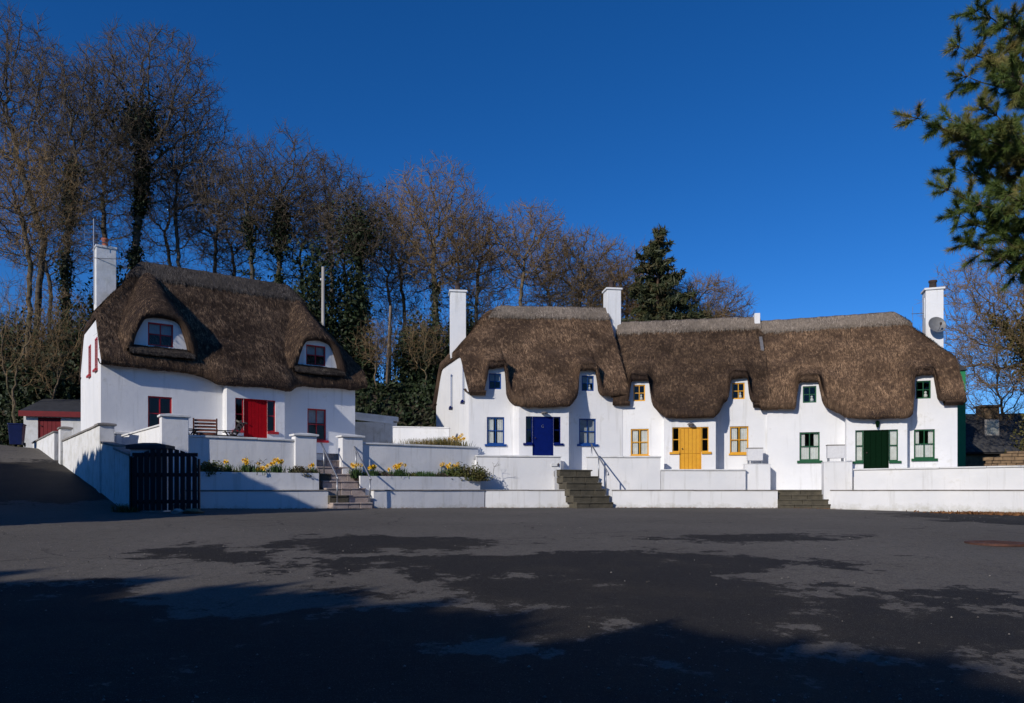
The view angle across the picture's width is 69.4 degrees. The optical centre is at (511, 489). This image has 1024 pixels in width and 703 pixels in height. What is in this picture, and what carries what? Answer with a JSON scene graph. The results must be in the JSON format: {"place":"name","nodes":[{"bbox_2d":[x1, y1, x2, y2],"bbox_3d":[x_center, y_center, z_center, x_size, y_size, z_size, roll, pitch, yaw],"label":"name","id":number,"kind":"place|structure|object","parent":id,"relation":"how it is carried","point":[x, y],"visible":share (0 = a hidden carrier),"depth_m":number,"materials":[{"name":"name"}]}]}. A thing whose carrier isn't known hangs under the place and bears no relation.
{"place":"outdoors","nodes":[
{"label":"outdoors","id":0,"kind":"place"},
{"bbox_2d":[0,391,435,443],"bbox_3d":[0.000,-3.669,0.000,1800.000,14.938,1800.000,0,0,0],"label":"ground","id":1,"kind":"structure","parent":0,"point":[398,409],"depth_m":45.00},
{"bbox_2d":[7,423,26,446],"bbox_3d":[-23.435,-2.583,35.009,0.640,1.070,0.780,0,0,-23],"label":"wheelie bin","id":2,"kind":"object","parent":1,"relation":"on","point":[16,431],"visible":0.99,"depth_m":34.73,"materials":[{"name":"blue plastic"}]},
{"bbox_2d":[0,307,58,390],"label":"evergreen bush","id":3,"kind":"object","parent":1,"relation":"on","point":[9,349],"visible":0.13,"depth_m":46.21,"materials":[{"name":"green plant"}]},
{"bbox_2d":[0,268,71,446],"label":"thicket","id":4,"kind":"object","parent":1,"relation":"on","point":[2,359],"visible":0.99,"depth_m":39.01,"materials":[{"name":"brown plant"}]},
{"bbox_2d":[0,334,80,446],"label":"evergreen bush","id":5,"kind":"object","parent":1,"relation":"on","point":[21,396],"visible":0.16,"depth_m":41.41,"materials":[{"name":"green plant"}]},
{"bbox_2d":[18,399,80,447],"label":"garden shed","id":6,"kind":"structure","parent":1,"relation":"on","point":[42,417],"depth_m":37.84,"materials":[{"name":"white paint"}]},
{"bbox_2d":[38,417,60,437],"bbox_3d":[-23.640,-2.977,37.827,1.049,1.421,0.130,0,0,-14],"label":"door","id":7,"kind":"structure","parent":6,"relation":"in","point":[45,426],"depth_m":37.80,"materials":[{"name":"red paint"}]},
{"bbox_2d":[0,138,99,338],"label":"bare tree","id":8,"kind":"object","parent":1,"relation":"on","point":[47,267],"visible":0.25,"depth_m":59.87,"materials":[{"name":"brown plant"}]},
{"bbox_2d":[0,124,104,418],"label":"bare tree","id":9,"kind":"object","parent":1,"relation":"on","point":[19,211],"visible":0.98,"depth_m":41.95,"materials":[{"name":"brown plant"}]},
{"bbox_2d":[0,2,104,365],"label":"bare tree","id":10,"kind":"object","parent":1,"relation":"on","point":[5,75],"visible":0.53,"depth_m":48.79,"materials":[{"name":"brown plant"}]},
{"bbox_2d":[18,282,92,398],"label":"thicket","id":11,"kind":"object","parent":1,"relation":"on","point":[60,363],"visible":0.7,"depth_m":40.85,"materials":[{"name":"brown plant"}]},
{"bbox_2d":[32,276,93,395],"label":"evergreen bush","id":12,"kind":"object","parent":1,"relation":"on","point":[69,342],"visible":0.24,"depth_m":45.26,"materials":[{"name":"green plant"}]},
{"bbox_2d":[0,34,146,359],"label":"bare tree","id":13,"kind":"object","parent":1,"relation":"on","point":[73,156],"visible":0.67,"depth_m":46.59,"materials":[{"name":"brown plant"}]},
{"bbox_2d":[27,71,166,273],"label":"bare tree","id":14,"kind":"object","parent":1,"relation":"on","point":[103,227],"visible":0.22,"depth_m":59.81,"materials":[{"name":"brown plant"}]},
{"bbox_2d":[80,252,127,337],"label":"evergreen bush","id":15,"kind":"object","parent":1,"relation":"on","point":[117,285],"visible":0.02,"depth_m":45.37,"materials":[{"name":"green plant"}]},
{"bbox_2d":[48,14,237,269],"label":"bare tree","id":16,"kind":"object","parent":1,"relation":"on","point":[144,118],"visible":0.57,"depth_m":49.32,"materials":[{"name":"brown plant"}]},
{"bbox_2d":[118,153,211,268],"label":"bare tree","id":17,"kind":"object","parent":1,"relation":"on","point":[166,244],"visible":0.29,"depth_m":61.81,"materials":[{"name":"brown plant"}]},
{"bbox_2d":[148,80,233,266],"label":"bare tree","id":18,"kind":"object","parent":1,"relation":"on","point":[176,213],"visible":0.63,"depth_m":51.78,"materials":[{"name":"brown plant"}]},
{"bbox_2d":[171,151,267,274],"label":"bare tree","id":19,"kind":"object","parent":1,"relation":"on","point":[216,233],"visible":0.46,"depth_m":57.85,"materials":[{"name":"brown plant"}]},
{"bbox_2d":[78,238,368,453],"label":"thatched cottage","id":20,"kind":"structure","parent":1,"relation":"on","point":[263,359],"depth_m":29.84,"materials":[{"name":"plant"}]},
{"bbox_2d":[148,322,172,347],"bbox_3d":[-13.461,-5.908,28.302,0.890,0.879,0.119,0,0,-36],"label":"dormer window","id":21,"kind":"structure","parent":20,"relation":"in","point":[159,329],"depth_m":28.32,"materials":[{"name":"red paint"}]},
{"bbox_2d":[243,398,266,437],"bbox_3d":[-10.335,-2.643,29.768,0.937,2.000,0.130,0,0,-37],"label":"door","id":22,"kind":"structure","parent":20,"relation":"in","point":[255,410],"depth_m":29.78,"materials":[{"name":"red paint"}]},
{"bbox_2d":[307,408,328,442],"bbox_3d":[-8.438,-2.764,31.923,1.038,1.446,0.234,0,0,-36],"label":"window","id":23,"kind":"structure","parent":20,"relation":"in","point":[316,416],"depth_m":32.01,"materials":[{"name":"red paint"}]},
{"bbox_2d":[191,155,270,280],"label":"bare tree","id":24,"kind":"object","parent":1,"relation":"on","point":[232,261],"visible":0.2,"depth_m":63.72,"materials":[{"name":"brown plant"}]},
{"bbox_2d":[180,128,302,278],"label":"bare tree","id":25,"kind":"object","parent":1,"relation":"on","point":[248,229],"visible":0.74,"depth_m":49.60,"materials":[{"name":"brown plant"}]},
{"bbox_2d":[236,117,344,291],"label":"bare tree","id":26,"kind":"object","parent":1,"relation":"on","point":[276,250],"visible":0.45,"depth_m":50.51,"materials":[{"name":"brown plant"}]},
{"bbox_2d":[255,167,342,302],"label":"bare tree","id":27,"kind":"object","parent":1,"relation":"on","point":[290,268],"visible":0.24,"depth_m":62.58,"materials":[{"name":"brown plant"}]},
{"bbox_2d":[291,229,340,339],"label":"evergreen bush","id":28,"kind":"object","parent":1,"relation":"on","point":[312,296],"visible":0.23,"depth_m":47.62,"materials":[{"name":"green plant"}]},
{"bbox_2d":[0,241,666,382],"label":"woodland understorey","id":29,"kind":"object","parent":1,"relation":"on","point":[395,331],"visible":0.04,"depth_m":49.70,"materials":[{"name":"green plant"}]},
{"bbox_2d":[285,148,382,315],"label":"bare tree","id":30,"kind":"object","parent":1,"relation":"on","point":[340,177],"visible":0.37,"depth_m":52.26,"materials":[{"name":"brown plant"}]},
{"bbox_2d":[328,229,380,385],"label":"evergreen bush","id":31,"kind":"object","parent":1,"relation":"on","point":[348,322],"visible":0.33,"depth_m":48.65,"materials":[{"name":"green plant"}]},
{"bbox_2d":[313,174,411,385],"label":"bare tree","id":32,"kind":"object","parent":1,"relation":"on","point":[352,222],"visible":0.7,"depth_m":49.53,"materials":[{"name":"green plant"}]},
{"bbox_2d":[347,317,403,387],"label":"thicket","id":33,"kind":"object","parent":1,"relation":"on","point":[374,348],"visible":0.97,"depth_m":46.91,"materials":[{"name":"brown plant"}]},
{"bbox_2d":[355,412,397,442],"bbox_3d":[-7.081,-2.452,37.038,2.700,2.903,3.560,0,0,-12],"label":"lean to","id":34,"kind":"object","parent":1,"relation":"on","point":[376,428],"visible":0.46,"depth_m":36.70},
{"bbox_2d":[351,203,427,380],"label":"bare tree","id":35,"kind":"object","parent":1,"relation":"on","point":[387,291],"visible":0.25,"depth_m":63.88,"materials":[{"name":"brown plant"}]},
{"bbox_2d":[355,376,435,426],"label":"ivy ground cover","id":36,"kind":"object","parent":1,"relation":"on","point":[393,389],"visible":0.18,"depth_m":45.21,"materials":[{"name":"green plant"}]},
{"bbox_2d":[366,184,436,328],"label":"bare tree","id":37,"kind":"object","parent":1,"relation":"on","point":[401,286],"visible":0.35,"depth_m":57.85,"materials":[{"name":"brown plant"}]},
{"bbox_2d":[389,308,448,385],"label":"evergreen bush","id":38,"kind":"object","parent":1,"relation":"on","point":[413,375],"visible":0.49,"depth_m":49.10,"materials":[{"name":"green plant"}]},
{"bbox_2d":[392,426,449,443],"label":"garden wall","id":39,"kind":"structure","parent":1,"relation":"on","point":[406,433],"depth_m":34.51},
{"bbox_2d":[398,307,449,384],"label":"thicket","id":40,"kind":"object","parent":1,"relation":"on","point":[425,341],"visible":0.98,"depth_m":47.35,"materials":[{"name":"brown plant"}]},
{"bbox_2d":[366,150,499,355],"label":"bare tree","id":41,"kind":"object","parent":1,"relation":"on","point":[434,283],"visible":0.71,"depth_m":51.48,"materials":[{"name":"brown plant"}]},
{"bbox_2d":[436,303,476,379],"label":"evergreen bush","id":42,"kind":"object","parent":1,"relation":"on","point":[447,350],"visible":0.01,"depth_m":49.33,"materials":[{"name":"green plant"}]},
{"bbox_2d":[422,199,500,321],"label":"bare tree","id":43,"kind":"object","parent":1,"relation":"on","point":[468,297],"visible":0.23,"depth_m":63.62,"materials":[{"name":"brown plant"}]},
{"bbox_2d":[437,198,532,321],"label":"bare tree","id":44,"kind":"object","parent":1,"relation":"on","point":[483,287],"visible":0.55,"depth_m":54.49,"materials":[{"name":"brown plant"}]},
{"bbox_2d":[475,197,583,305],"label":"bare tree","id":45,"kind":"object","parent":1,"relation":"on","point":[525,274],"visible":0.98,"depth_m":52.73,"materials":[{"name":"brown plant"}]},
{"bbox_2d":[432,280,630,469],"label":"thatched cottage","id":46,"kind":"structure","parent":1,"relation":"on","point":[507,375],"depth_m":33.88,"materials":[{"name":"brown plant"}]},
{"bbox_2d":[485,417,506,445],"bbox_3d":[-0.739,-2.602,33.197,0.986,1.317,0.202,0,0,-8],"label":"window","id":47,"kind":"structure","parent":46,"relation":"in","point":[490,420],"depth_m":33.26,"materials":[{"name":"blue paint"}]},
{"bbox_2d":[532,416,552,455],"bbox_3d":[1.363,-2.263,32.749,0.943,1.950,0.130,0,0,-8],"label":"door","id":48,"kind":"structure","parent":46,"relation":"in","point":[542,427],"depth_m":32.75,"materials":[{"name":"blue paint"}]},
{"bbox_2d":[577,419,597,445],"bbox_3d":[3.443,-2.614,33.792,0.990,1.268,0.217,0,0,-8],"label":"window","id":49,"kind":"structure","parent":46,"relation":"in","point":[587,427],"depth_m":33.87,"materials":[{"name":"blue paint"}]},
{"bbox_2d":[507,225,595,306],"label":"bare tree","id":50,"kind":"object","parent":1,"relation":"on","point":[543,287],"visible":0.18,"depth_m":63.55,"materials":[{"name":"brown plant"}]},
{"bbox_2d":[526,224,634,312],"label":"bare tree","id":51,"kind":"object","parent":1,"relation":"on","point":[582,284],"visible":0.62,"depth_m":55.06,"materials":[{"name":"brown plant"}]},
{"bbox_2d":[576,237,679,318],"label":"bare tree","id":52,"kind":"object","parent":1,"relation":"on","point":[624,313],"visible":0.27,"depth_m":56.82,"materials":[{"name":"brown plant"}]},
{"bbox_2d":[621,224,713,321],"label":"spruce tree","id":53,"kind":"object","parent":1,"relation":"on","point":[648,293],"visible":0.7,"depth_m":52.43,"materials":[{"name":"plant"}]},
{"bbox_2d":[621,270,758,320],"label":"bare tree","id":54,"kind":"object","parent":1,"relation":"on","point":[713,303],"visible":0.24,"depth_m":55.08,"materials":[{"name":"brown plant"}]},
{"bbox_2d":[612,313,771,468],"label":"thatched cottage","id":55,"kind":"structure","parent":1,"relation":"on","point":[700,374],"depth_m":33.75,"materials":[{"name":"plant"}]},
{"bbox_2d":[630,429,649,455],"bbox_3d":[5.853,-2.140,33.887,0.909,1.299,0.202,0,0,11],"label":"window","id":56,"kind":"structure","parent":55,"relation":"in","point":[644,442],"depth_m":33.95,"materials":[{"name":"yellow paint"}]},
{"bbox_2d":[679,427,700,468],"bbox_3d":[7.871,-1.790,32.644,0.944,1.950,0.130,0,0,11],"label":"door","id":57,"kind":"structure","parent":55,"relation":"in","point":[689,437],"depth_m":32.65,"materials":[{"name":"yellow paint"}]},
{"bbox_2d":[729,426,747,454],"bbox_3d":[10.151,-2.189,33.052,0.902,1.292,0.202,0,0,11],"label":"window","id":58,"kind":"structure","parent":55,"relation":"in","point":[733,429],"depth_m":33.11,"materials":[{"name":"yellow paint"}]},
{"bbox_2d":[759,280,966,489],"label":"thatched cottage","id":59,"kind":"structure","parent":1,"relation":"on","point":[856,376],"depth_m":32.13,"materials":[{"name":"brown plant"}]},
{"bbox_2d":[797,432,821,462],"bbox_3d":[12.952,-1.832,32.201,1.018,1.346,0.227,0,0,18],"label":"window","id":60,"kind":"structure","parent":59,"relation":"in","point":[807,454],"depth_m":32.23,"materials":[{"name":"green paint"}]},
{"bbox_2d":[863,430,888,468],"bbox_3d":[15.201,-1.523,30.894,0.958,1.950,0.130,0,0,18],"label":"door","id":61,"kind":"structure","parent":59,"relation":"in","point":[875,442],"depth_m":30.89,"materials":[{"name":"green paint"}]},
{"bbox_2d":[911,429,937,460],"bbox_3d":[17.180,-1.853,30.828,0.978,1.325,0.227,0,0,18],"label":"window","id":62,"kind":"structure","parent":59,"relation":"in","point":[924,451],"depth_m":30.86,"materials":[{"name":"green paint"}]},
{"bbox_2d":[914,229,1023,452],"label":"bare tree","id":63,"kind":"object","parent":1,"relation":"on","point":[1002,321],"visible":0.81,"depth_m":36.90,"materials":[{"name":"brown plant"}]},
{"bbox_2d":[948,303,1023,436],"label":"bare tree","id":64,"kind":"object","parent":1,"relation":"on","point":[1001,406],"visible":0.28,"depth_m":42.75,"materials":[{"name":"brown plant"}]},
{"bbox_2d":[966,405,1023,466],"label":"stone house","id":65,"kind":"structure","parent":1,"relation":"on","point":[985,438],"depth_m":41.72,"materials":[{"name":"stone"}]},
{"bbox_2d":[982,449,1023,465],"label":"stone wall","id":66,"kind":"structure","parent":1,"relation":"on","point":[1013,458],"depth_m":35.63,"materials":[{"name":"stone"}]},
{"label":"terrace","id":67,"kind":"structure","parent":1,"relation":"on","visible":0},
{"bbox_2d":[363,442,478,473],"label":"parapet wall","id":68,"kind":"structure","parent":67,"relation":"on","point":[415,458],"depth_m":29.96,"materials":[{"name":"paint"}]},
{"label":"terrace","id":69,"kind":"structure","parent":1,"relation":"on","visible":0},
{"bbox_2d":[475,455,561,489],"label":"parapet wall","id":70,"kind":"structure","parent":69,"relation":"on","point":[523,472],"depth_m":31.55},
{"bbox_2d":[0,445,1023,702],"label":"asphalt yard","id":71,"kind":"structure","parent":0,"point":[518,591],"depth_m":7.84,"materials":[{"name":"asphalt"}]},
{"bbox_2d":[32,431,57,459],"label":"boundary wall","id":72,"kind":"structure","parent":71,"relation":"on","point":[47,444],"depth_m":32.65,"materials":[{"name":"paint"}]},
{"bbox_2d":[57,426,72,464],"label":"pier","id":73,"kind":"structure","parent":71,"relation":"on","point":[64,432],"depth_m":30.84,"materials":[{"name":"paint"}]},
{"bbox_2d":[61,426,95,488],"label":"boundary wall","id":74,"kind":"structure","parent":71,"relation":"on","point":[79,454],"depth_m":27.60,"materials":[{"name":"paint"}]},
{"bbox_2d":[94,422,116,492],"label":"pier","id":75,"kind":"structure","parent":71,"relation":"on","point":[104,431],"depth_m":25.32,"materials":[{"name":"paint"}]},
{"bbox_2d":[100,441,125,503],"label":"boundary wall","id":76,"kind":"structure","parent":71,"relation":"on","point":[108,471],"depth_m":24.40,"materials":[{"name":"paint"}]},
{"bbox_2d":[113,447,129,506],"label":"boundary wall","id":77,"kind":"structure","parent":71,"relation":"on","point":[122,455],"depth_m":23.05,"materials":[{"name":"paint"}]},
{"bbox_2d":[121,424,159,447],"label":"terrace wall","id":78,"kind":"structure","parent":71,"relation":"on","point":[148,434],"depth_m":25.78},
{"bbox_2d":[126,443,174,511],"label":"pier","id":79,"kind":"structure","parent":71,"relation":"on","point":[139,448],"depth_m":22.08,"materials":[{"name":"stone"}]},
{"bbox_2d":[129,448,199,510],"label":"garden gate","id":80,"kind":"structure","parent":79,"relation":"attached to","point":[158,475],"depth_m":22.01,"materials":[{"name":"black paint"}]},
{"bbox_2d":[157,413,190,503],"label":"pier","id":81,"kind":"structure","parent":71,"relation":"on","point":[173,429],"depth_m":24.74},
{"bbox_2d":[185,490,328,508],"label":"retaining wall","id":82,"kind":"structure","parent":71,"relation":"on","point":[271,499],"depth_m":25.39,"materials":[{"name":"paint"}]},
{"bbox_2d":[317,454,328,503],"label":"terrace","id":83,"kind":"structure","parent":71,"relation":"on","point":[319,456],"depth_m":28.05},
{"bbox_2d":[193,418,217,435],"bbox_3d":[-10.842,-1.922,26.145,0.838,1.140,0.825,0,0,-22],"label":"bench","id":84,"kind":"object","parent":83,"relation":"on","point":[203,423],"visible":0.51,"depth_m":25.97,"materials":[{"name":"brown wood"}]},
{"bbox_2d":[189,435,294,472],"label":"parapet wall","id":85,"kind":"structure","parent":83,"relation":"on","point":[234,451],"depth_m":26.15,"materials":[{"name":"paint"}]},
{"bbox_2d":[289,433,318,469],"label":"pier","id":86,"kind":"structure","parent":83,"relation":"on","point":[305,449],"depth_m":27.33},
{"bbox_2d":[316,453,372,508],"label":"stone steps","id":87,"kind":"structure","parent":71,"relation":"on","point":[351,494],"depth_m":27.35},
{"bbox_2d":[336,434,364,474],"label":"pier","id":88,"kind":"structure","parent":87,"relation":"on","point":[347,443],"depth_m":28.31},
{"bbox_2d":[371,490,484,507],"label":"retaining wall","id":89,"kind":"structure","parent":71,"relation":"on","point":[425,498],"depth_m":28.92,"materials":[{"name":"paint"}]},
{"bbox_2d":[359,476,479,494],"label":"planter wall","id":90,"kind":"structure","parent":89,"relation":"on","point":[410,483],"depth_m":28.98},
{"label":"soil bed","id":91,"kind":"structure","parent":89,"relation":"in","visible":0},
{"bbox_2d":[445,461,492,481],"bbox_3d":[-1.781,-0.761,30.498,1.953,0.852,0.913,0,0,-11],"label":"shrub","id":92,"kind":"object","parent":91,"relation":"on","point":[477,473],"visible":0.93,"depth_m":30.34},
{"bbox_2d":[484,490,571,507],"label":"retaining wall","id":93,"kind":"structure","parent":71,"relation":"on","point":[524,498],"depth_m":30.69,"materials":[{"name":"paint"}]},
{"bbox_2d":[554,469,612,507],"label":"stone steps","id":94,"kind":"structure","parent":71,"relation":"on","point":[583,488],"depth_m":30.96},
{"bbox_2d":[612,490,777,507],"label":"retaining wall","id":95,"kind":"structure","parent":71,"relation":"on","point":[697,498],"depth_m":30.54,"materials":[{"name":"paint"}]},
{"bbox_2d":[660,472,746,489],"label":"terrace","id":96,"kind":"structure","parent":71,"relation":"on","point":[745,480],"depth_m":32.09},
{"bbox_2d":[586,456,660,501],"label":"parapet wall","id":97,"kind":"structure","parent":96,"relation":"on","point":[634,472],"depth_m":32.00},
{"bbox_2d":[660,469,745,489],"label":"parapet wall","id":98,"kind":"structure","parent":96,"relation":"on","point":[702,479],"depth_m":31.97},
{"bbox_2d":[743,464,770,489],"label":"pier","id":99,"kind":"structure","parent":96,"relation":"on","point":[758,476],"depth_m":32.06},
{"bbox_2d":[777,490,830,508],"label":"stone steps","id":100,"kind":"structure","parent":71,"relation":"on","point":[800,499],"depth_m":30.04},
{"bbox_2d":[830,490,1023,512],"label":"retaining wall","id":101,"kind":"structure","parent":71,"relation":"on","point":[956,500],"depth_m":27.55,"materials":[{"name":"paint"}]},
{"bbox_2d":[906,510,1023,515],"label":"fallen needles","id":102,"kind":"object","parent":71,"relation":"on","point":[1015,513],"visible":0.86,"depth_m":24.52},
{"bbox_2d":[964,540,1023,546],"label":"manhole cover","id":103,"kind":"object","parent":71,"relation":"on","point":[997,543],"visible":0.99,"depth_m":13.28,"materials":[{"name":"metal"}]},
{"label":"terrace","id":104,"kind":"structure","parent":71,"relation":"on","visible":0},
{"bbox_2d":[821,461,851,503],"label":"pier","id":105,"kind":"structure","parent":104,"relation":"on","point":[836,475],"depth_m":29.79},
{"bbox_2d":[826,444,844,461],"bbox_3d":[13.135,-1.489,30.036,0.675,0.673,0.344,0,0,14],"label":"planter box","id":106,"kind":"object","parent":105,"relation":"on","point":[835,451],"visible":1,"depth_m":29.89,"materials":[{"name":"paint"}]},
{"bbox_2d":[853,465,1023,489],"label":"parapet wall","id":107,"kind":"structure","parent":104,"relation":"on","point":[974,478],"depth_m":27.49,"materials":[{"name":"paint"}]},
{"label":"soil bed","id":108,"kind":"structure","parent":71,"relation":"on","visible":0},
{"bbox_2d":[197,460,226,476],"bbox_3d":[-10.229,-0.715,25.020,1.024,0.619,0.979,0,0,-38],"label":"shrub","id":109,"kind":"object","parent":108,"relation":"on","point":[206,467],"visible":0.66,"depth_m":24.81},
{"bbox_2d":[191,472,318,489],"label":"planter wall","id":110,"kind":"structure","parent":108,"relation":"on","point":[253,481],"depth_m":25.57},
{"bbox_2d":[1,473,1022,702],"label":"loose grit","id":111,"kind":"object","parent":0,"point":[528,666],"visible":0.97,"depth_m":5.44,"materials":[{"name":"gravel"}]},
{"bbox_2d":[0,0,1023,413],"label":"sky","id":112,"kind":"structure","parent":0,"point":[759,134],"materials":[{"name":"blue"}]},
{"bbox_2d":[890,0,1023,295],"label":"pine tree","id":113,"kind":"object","parent":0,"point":[1002,155],"visible":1,"depth_m":18.02,"materials":[{"name":"green plant"}]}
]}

